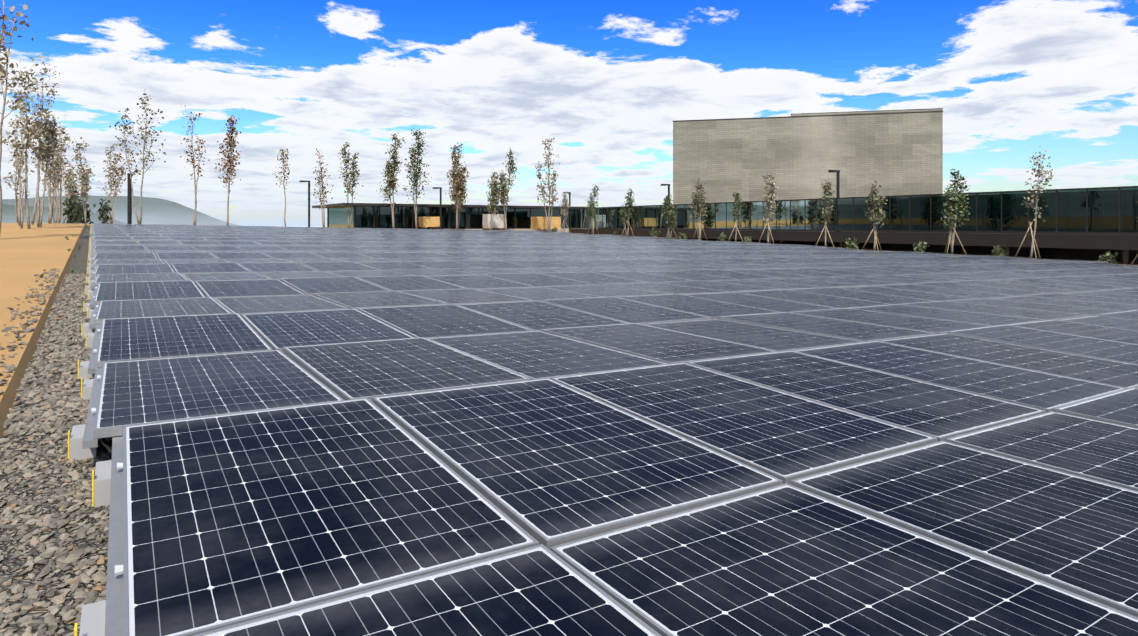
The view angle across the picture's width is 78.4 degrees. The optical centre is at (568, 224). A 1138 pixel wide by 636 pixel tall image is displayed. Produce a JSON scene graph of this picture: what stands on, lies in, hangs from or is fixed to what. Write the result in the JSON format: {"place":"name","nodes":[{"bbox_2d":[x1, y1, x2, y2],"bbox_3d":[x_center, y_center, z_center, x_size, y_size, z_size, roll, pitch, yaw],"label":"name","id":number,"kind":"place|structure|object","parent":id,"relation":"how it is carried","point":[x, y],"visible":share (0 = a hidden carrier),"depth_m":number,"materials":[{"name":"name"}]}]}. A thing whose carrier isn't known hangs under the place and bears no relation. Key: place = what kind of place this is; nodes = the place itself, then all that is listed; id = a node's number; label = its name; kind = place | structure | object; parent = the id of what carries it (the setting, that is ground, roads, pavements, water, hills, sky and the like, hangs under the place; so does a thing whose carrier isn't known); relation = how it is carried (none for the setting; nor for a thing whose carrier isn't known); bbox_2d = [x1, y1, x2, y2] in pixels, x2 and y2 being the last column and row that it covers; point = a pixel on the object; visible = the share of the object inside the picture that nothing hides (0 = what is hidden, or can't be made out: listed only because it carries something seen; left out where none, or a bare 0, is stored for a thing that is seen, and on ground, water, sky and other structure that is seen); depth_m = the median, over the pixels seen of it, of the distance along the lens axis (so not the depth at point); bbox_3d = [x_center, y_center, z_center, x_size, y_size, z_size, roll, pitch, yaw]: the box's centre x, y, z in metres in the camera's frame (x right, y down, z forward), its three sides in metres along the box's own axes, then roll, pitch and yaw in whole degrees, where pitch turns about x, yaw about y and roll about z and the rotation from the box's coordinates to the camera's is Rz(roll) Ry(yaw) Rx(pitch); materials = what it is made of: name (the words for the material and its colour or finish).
{"place":"outdoors","nodes":[
{"label":"outdoors","id":0,"kind":"place"},
{"bbox_2d":[0,223,85,438],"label":"soil ground","id":1,"kind":"structure","parent":0,"point":[26,255],"depth_m":9.53,"materials":[{"name":"orange soil"}]},
{"bbox_2d":[2,116,25,228],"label":"tree","id":2,"kind":"object","parent":1,"relation":"on","point":[16,145],"visible":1,"depth_m":30.87,"materials":[{"name":"brown plant"}]},
{"bbox_2d":[2,98,32,225],"bbox_3d":[-27.442,-3.123,35.203,1.360,6.429,1.301,0,0,11],"label":"tree","id":3,"kind":"object","parent":1,"relation":"on","point":[19,208],"visible":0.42,"depth_m":35.07,"materials":[{"name":"brown plant"}]},
{"bbox_2d":[0,0,44,232],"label":"tree","id":4,"kind":"object","parent":1,"relation":"on","point":[3,71],"visible":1,"depth_m":20.66,"materials":[{"name":"brown plant"}]},
{"bbox_2d":[0,67,65,228],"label":"tree","id":5,"kind":"object","parent":1,"relation":"on","point":[26,124],"visible":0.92,"depth_m":31.37,"materials":[{"name":"brown plant"}]},
{"bbox_2d":[16,97,62,226],"bbox_3d":[-25.158,-2.932,33.485,1.522,6.182,1.618,0,0,1],"label":"tree","id":6,"kind":"object","parent":1,"relation":"on","point":[51,134],"visible":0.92,"depth_m":33.39,"materials":[{"name":"brown plant"}]},
{"bbox_2d":[16,62,66,224],"bbox_3d":[-29.461,-4.654,38.894,1.909,9.354,2.469,0,0,30],"label":"tree","id":7,"kind":"object","parent":1,"relation":"on","point":[63,129],"visible":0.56,"depth_m":38.96,"materials":[{"name":"brown plant"}]},
{"bbox_2d":[35,127,67,222],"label":"tree","id":8,"kind":"object","parent":1,"relation":"on","point":[59,216],"visible":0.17,"depth_m":62.81,"materials":[{"name":"brown plant"}]},
{"bbox_2d":[31,85,76,223],"bbox_3d":[-31.112,-4.332,41.829,2.202,8.605,1.871,0,0,0],"label":"tree","id":9,"kind":"object","parent":1,"relation":"on","point":[54,182],"visible":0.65,"depth_m":42.04,"materials":[{"name":"brown plant"}]},
{"bbox_2d":[62,194,82,222],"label":"evergreen","id":10,"kind":"object","parent":1,"relation":"on","point":[71,213],"visible":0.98,"depth_m":46.56,"materials":[{"name":"green plant"}]},
{"bbox_2d":[63,186,86,222],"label":"evergreen","id":11,"kind":"object","parent":1,"relation":"on","point":[78,203],"visible":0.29,"depth_m":48.20,"materials":[{"name":"green plant"}]},
{"bbox_2d":[71,137,94,224],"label":"tree","id":12,"kind":"object","parent":1,"relation":"on","point":[83,178],"visible":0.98,"depth_m":46.90,"materials":[{"name":"brown plant"}]},
{"bbox_2d":[80,198,95,223],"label":"evergreen","id":13,"kind":"object","parent":1,"relation":"on","point":[87,215],"visible":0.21,"depth_m":49.53,"materials":[{"name":"green plant"}]},
{"bbox_2d":[1,204,126,223],"bbox_3d":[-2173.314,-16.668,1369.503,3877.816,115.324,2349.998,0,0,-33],"label":"hills","id":14,"kind":"structure","parent":0,"point":[8,213],"depth_m":2112.61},
{"bbox_2d":[2,195,240,225],"bbox_3d":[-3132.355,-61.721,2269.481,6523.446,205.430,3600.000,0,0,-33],"label":"hills","id":15,"kind":"structure","parent":0,"point":[160,211],"depth_m":3463.37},
{"bbox_2d":[0,225,1137,635],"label":"gravel ground","id":16,"kind":"structure","parent":0,"point":[78,263],"depth_m":2.29,"materials":[{"name":"grey gravel"}]},
{"bbox_2d":[0,268,122,635],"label":"loose stones","id":17,"kind":"object","parent":16,"relation":"on","point":[34,417],"visible":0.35,"depth_m":2.79,"materials":[{"name":"grey gravel"}]},
{"bbox_2d":[559,191,570,232],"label":"tree","id":18,"kind":"object","parent":16,"relation":"on","point":[563,212],"visible":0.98,"depth_m":59.29,"materials":[{"name":"green plant"}]},
{"bbox_2d":[584,185,598,233],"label":"tree","id":19,"kind":"object","parent":16,"relation":"on","point":[591,210],"visible":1,"depth_m":55.51,"materials":[{"name":"green plant"}]},
{"bbox_2d":[68,223,1137,635],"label":"solar array","id":20,"kind":"object","parent":16,"relation":"on","point":[334,431],"visible":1,"depth_m":2.94,"materials":[{"name":"glass"}]},
{"bbox_2d":[618,189,635,235],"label":"tree","id":21,"kind":"object","parent":16,"relation":"on","point":[628,210],"visible":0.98,"depth_m":51.56,"materials":[{"name":"green plant"}]},
{"bbox_2d":[649,227,659,236],"bbox_3d":[5.856,0.629,48.478,0.807,0.824,0.736,0,0,-33],"label":"shrub","id":22,"kind":"object","parent":16,"relation":"on","point":[655,234],"visible":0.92,"depth_m":48.45,"materials":[{"name":"green plant"}]},
{"bbox_2d":[660,192,676,237],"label":"tree","id":23,"kind":"object","parent":16,"relation":"on","point":[669,213],"visible":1,"depth_m":47.56,"materials":[{"name":"green plant"}]},
{"bbox_2d":[677,232,686,238],"bbox_3d":[7.408,0.729,45.512,0.659,0.732,0.655,0,0,-33],"label":"shrub","id":24,"kind":"object","parent":16,"relation":"on","point":[682,235],"visible":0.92,"depth_m":45.46,"materials":[{"name":"green plant"}]},
{"bbox_2d":[688,178,710,240],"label":"tree","id":25,"kind":"object","parent":16,"relation":"on","point":[699,203],"visible":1,"depth_m":44.28,"materials":[{"name":"green plant"}]},
{"bbox_2d":[717,232,725,240],"bbox_3d":[9.319,0.812,42.716,0.785,0.665,0.624,0,0,-33],"label":"shrub","id":26,"kind":"object","parent":16,"relation":"on","point":[722,237],"visible":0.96,"depth_m":42.61,"materials":[{"name":"green plant"}]},
{"bbox_2d":[728,190,743,241],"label":"tree","id":27,"kind":"object","parent":16,"relation":"on","point":[737,204],"visible":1,"depth_m":41.79,"materials":[{"name":"green plant"}]},
{"bbox_2d":[744,235,752,241],"bbox_3d":[10.337,0.931,40.227,0.483,0.560,0.649,0,0,10],"label":"shrub","id":28,"kind":"object","parent":16,"relation":"on","point":[746,239],"visible":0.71,"depth_m":40.15,"materials":[{"name":"green plant"}]},
{"bbox_2d":[758,173,778,243],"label":"tree","id":29,"kind":"object","parent":16,"relation":"on","point":[770,202],"visible":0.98,"depth_m":39.50,"materials":[{"name":"green plant"}]},
{"bbox_2d":[816,179,835,246],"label":"tree","id":30,"kind":"object","parent":16,"relation":"on","point":[825,189],"visible":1,"depth_m":35.04,"materials":[{"name":"green plant"}]},
{"bbox_2d":[843,237,858,249],"bbox_3d":[13.809,0.910,34.088,0.766,0.805,0.780,0,0,31],"label":"shrub","id":31,"kind":"object","parent":16,"relation":"on","point":[852,244],"visible":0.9,"depth_m":34.08,"materials":[{"name":"green plant"}]},
{"bbox_2d":[862,181,887,250],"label":"tree","id":32,"kind":"object","parent":16,"relation":"on","point":[872,211],"visible":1,"depth_m":32.99,"materials":[{"name":"green plant"}]},
{"bbox_2d":[913,240,929,251],"bbox_3d":[15.738,1.031,31.204,0.642,0.738,0.768,0,0,-11],"label":"shrub","id":33,"kind":"object","parent":16,"relation":"on","point":[920,247],"visible":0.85,"depth_m":31.12,"materials":[{"name":"green plant"}]},
{"bbox_2d":[939,169,969,254],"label":"tree","id":34,"kind":"object","parent":16,"relation":"on","point":[951,202],"visible":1,"depth_m":29.91,"materials":[{"name":"green plant"}]},
{"bbox_2d":[991,243,1008,255],"bbox_3d":[17.125,1.034,27.823,0.574,0.805,0.607,0,0,1],"label":"shrub","id":35,"kind":"object","parent":16,"relation":"on","point":[996,251],"visible":0.83,"depth_m":27.79,"materials":[{"name":"green plant"}]},
{"bbox_2d":[1015,146,1055,258],"bbox_3d":[18.097,-0.804,26.948,1.034,4.448,1.249,0,0,-18],"label":"tree","id":36,"kind":"object","parent":16,"relation":"on","point":[1039,173],"visible":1,"depth_m":26.91,"materials":[{"name":"green plant"}]},
{"bbox_2d":[1098,251,1117,263],"bbox_3d":[19.188,1.221,24.819,0.583,0.548,0.527,0,0,44],"label":"shrub","id":37,"kind":"object","parent":16,"relation":"on","point":[1108,258],"visible":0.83,"depth_m":24.78,"materials":[{"name":"green plant"}]},
{"bbox_2d":[0,0,1137,225],"label":"sky","id":38,"kind":"structure","parent":0,"point":[608,80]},
{"bbox_2d":[87,224,1137,264],"bbox_3d":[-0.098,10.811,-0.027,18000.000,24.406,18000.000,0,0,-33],"label":"ground","id":39,"kind":"structure","parent":0,"point":[1134,263],"depth_m":35.95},
{"bbox_2d":[2,143,30,222],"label":"tree","id":40,"kind":"object","parent":39,"relation":"on","point":[16,190],"visible":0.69,"depth_m":53.41,"materials":[{"name":"brown plant"}]},
{"bbox_2d":[41,149,65,222],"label":"tree","id":41,"kind":"object","parent":39,"relation":"on","point":[55,192],"visible":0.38,"depth_m":57.15,"materials":[{"name":"brown plant"}]},
{"bbox_2d":[57,158,77,222],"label":"tree","id":42,"kind":"object","parent":39,"relation":"on","point":[65,166],"visible":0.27,"depth_m":72.68,"materials":[{"name":"brown plant"}]},
{"bbox_2d":[62,168,80,201],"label":"tree","id":43,"kind":"object","parent":39,"relation":"on","point":[69,185],"visible":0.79,"depth_m":66.03,"materials":[{"name":"brown plant"}]},
{"bbox_2d":[93,199,111,223],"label":"evergreen","id":44,"kind":"object","parent":39,"relation":"on","point":[104,217],"visible":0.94,"depth_m":51.29,"materials":[{"name":"green plant"}]},
{"bbox_2d":[98,144,127,223],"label":"tree","id":45,"kind":"object","parent":39,"relation":"on","point":[116,173],"visible":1,"depth_m":58.18,"materials":[{"name":"brown plant"}]},
{"bbox_2d":[127,173,131,223],"bbox_3d":[-28.663,-1.604,45.532,0.432,3.400,0.432,0,0,-33],"label":"lamp","id":46,"kind":"object","parent":39,"relation":"on","point":[129,204],"visible":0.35,"depth_m":45.46,"materials":[{"name":"black metal"}]},
{"bbox_2d":[109,89,165,223],"bbox_3d":[-28.058,-4.334,45.660,2.761,8.915,2.253,0,0,8],"label":"tree","id":47,"kind":"object","parent":39,"relation":"on","point":[145,137],"visible":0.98,"depth_m":45.49,"materials":[{"name":"brown plant"}]},
{"bbox_2d":[180,106,209,224],"bbox_3d":[-26.399,-4.098,49.170,1.818,8.549,2.045,0,0,-33],"label":"tree","id":48,"kind":"object","parent":39,"relation":"on","point":[198,170],"visible":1,"depth_m":49.13,"materials":[{"name":"brown plant"}]},
{"bbox_2d":[214,115,243,225],"bbox_3d":[-24.597,-3.840,50.136,1.587,8.109,1.965,0,0,29],"label":"tree","id":49,"kind":"object","parent":39,"relation":"on","point":[232,146],"visible":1,"depth_m":50.15,"materials":[{"name":"brown plant"}]},
{"bbox_2d":[272,146,290,226],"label":"tree","id":50,"kind":"object","parent":39,"relation":"on","point":[283,161],"visible":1,"depth_m":52.33,"materials":[{"name":"brown plant"}]},
{"bbox_2d":[300,180,309,226],"bbox_3d":[-19.874,-1.478,52.582,0.854,3.600,0.288,0,0,-33],"label":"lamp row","id":51,"kind":"object","parent":39,"relation":"on","point":[308,201],"visible":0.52,"depth_m":52.66,"materials":[{"name":"black metal"}]},
{"bbox_2d":[312,148,333,226],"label":"tree","id":52,"kind":"object","parent":39,"relation":"on","point":[322,191],"visible":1,"depth_m":53.15,"materials":[{"name":"green plant"}]},
{"bbox_2d":[337,141,362,227],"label":"tree","id":53,"kind":"object","parent":39,"relation":"on","point":[353,163],"visible":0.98,"depth_m":58.55,"materials":[{"name":"green plant"}]},
{"bbox_2d":[376,132,405,227],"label":"tree","id":54,"kind":"object","parent":39,"relation":"on","point":[390,168],"visible":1,"depth_m":58.95,"materials":[{"name":"green plant"}]},
{"bbox_2d":[401,129,431,228],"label":"tree","id":55,"kind":"object","parent":39,"relation":"on","point":[416,174],"visible":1,"depth_m":56.58,"materials":[{"name":"green plant"}]},
{"bbox_2d":[418,217,439,227],"bbox_3d":[-12.209,-0.155,61.058,1.644,0.982,1.020,0,0,-35],"label":"ply stack","id":56,"kind":"object","parent":39,"relation":"on","point":[426,222],"visible":0.92,"depth_m":60.63,"materials":[{"name":"yellow wood"}]},
{"bbox_2d":[432,187,441,228],"bbox_3d":[-10.980,-1.267,58.274,0.854,3.600,0.288,0,0,-33],"label":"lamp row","id":57,"kind":"object","parent":39,"relation":"on","point":[440,188],"visible":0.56,"depth_m":58.35,"materials":[{"name":"black metal"}]},
{"bbox_2d":[312,203,585,231],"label":"pavilion","id":58,"kind":"structure","parent":39,"relation":"on","point":[379,215],"depth_m":63.69,"materials":[{"name":"grey glass"}]},
{"bbox_2d":[445,161,467,228],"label":"tree","id":59,"kind":"object","parent":39,"relation":"on","point":[464,196],"visible":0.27,"depth_m":61.02,"materials":[{"name":"green plant"}]},
{"bbox_2d":[445,142,469,228],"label":"tree","id":60,"kind":"object","parent":39,"relation":"on","point":[458,186],"visible":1,"depth_m":58.19,"materials":[{"name":"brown plant"}]},
{"bbox_2d":[482,214,504,228],"bbox_3d":[-6.943,-0.229,64.415,1.830,1.381,1.047,0,0,-35],"label":"tarp stack","id":61,"kind":"object","parent":39,"relation":"on","point":[498,223],"visible":0.79,"depth_m":64.01,"materials":[{"name":"grey"}]},
{"bbox_2d":[486,172,501,229],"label":"tree","id":62,"kind":"object","parent":39,"relation":"on","point":[494,193],"visible":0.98,"depth_m":59.96,"materials":[{"name":"green plant"}]},
{"bbox_2d":[496,148,518,229],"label":"tree","id":63,"kind":"object","parent":39,"relation":"on","point":[504,190],"visible":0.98,"depth_m":63.63,"materials":[{"name":"green plant"}]},
{"bbox_2d":[531,217,560,229],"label":"ply stack","id":64,"kind":"object","parent":39,"relation":"on","point":[538,223],"visible":0.79,"depth_m":66.77,"materials":[{"name":"yellow wood"}]},
{"bbox_2d":[535,138,559,231],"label":"tree","id":65,"kind":"object","parent":39,"relation":"on","point":[539,175],"visible":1,"depth_m":62.92,"materials":[{"name":"brown plant"}]},
{"bbox_2d":[564,192,570,228],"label":"street lamp","id":66,"kind":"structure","parent":39,"relation":"on","point":[570,200],"depth_m":63.62,"materials":[{"name":"black metal"}]},
{"bbox_2d":[660,184,669,193],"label":"street lamp","id":67,"kind":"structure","parent":39,"relation":"on","point":[668,187],"depth_m":50.79,"materials":[{"name":"black metal"}]},
{"bbox_2d":[673,108,942,203],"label":"box building","id":68,"kind":"structure","parent":39,"relation":"on","point":[889,152],"depth_m":99.29,"materials":[{"name":"grey concrete"}]},
{"bbox_2d":[828,170,840,231],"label":"street lamp","id":69,"kind":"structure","parent":39,"relation":"on","point":[837,182],"depth_m":37.79,"materials":[{"name":"black metal"}]},
{"bbox_2d":[569,186,1137,263],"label":"building","id":70,"kind":"structure","parent":39,"relation":"on","point":[1095,223],"depth_m":33.20,"materials":[{"name":"black glass"}]}
]}

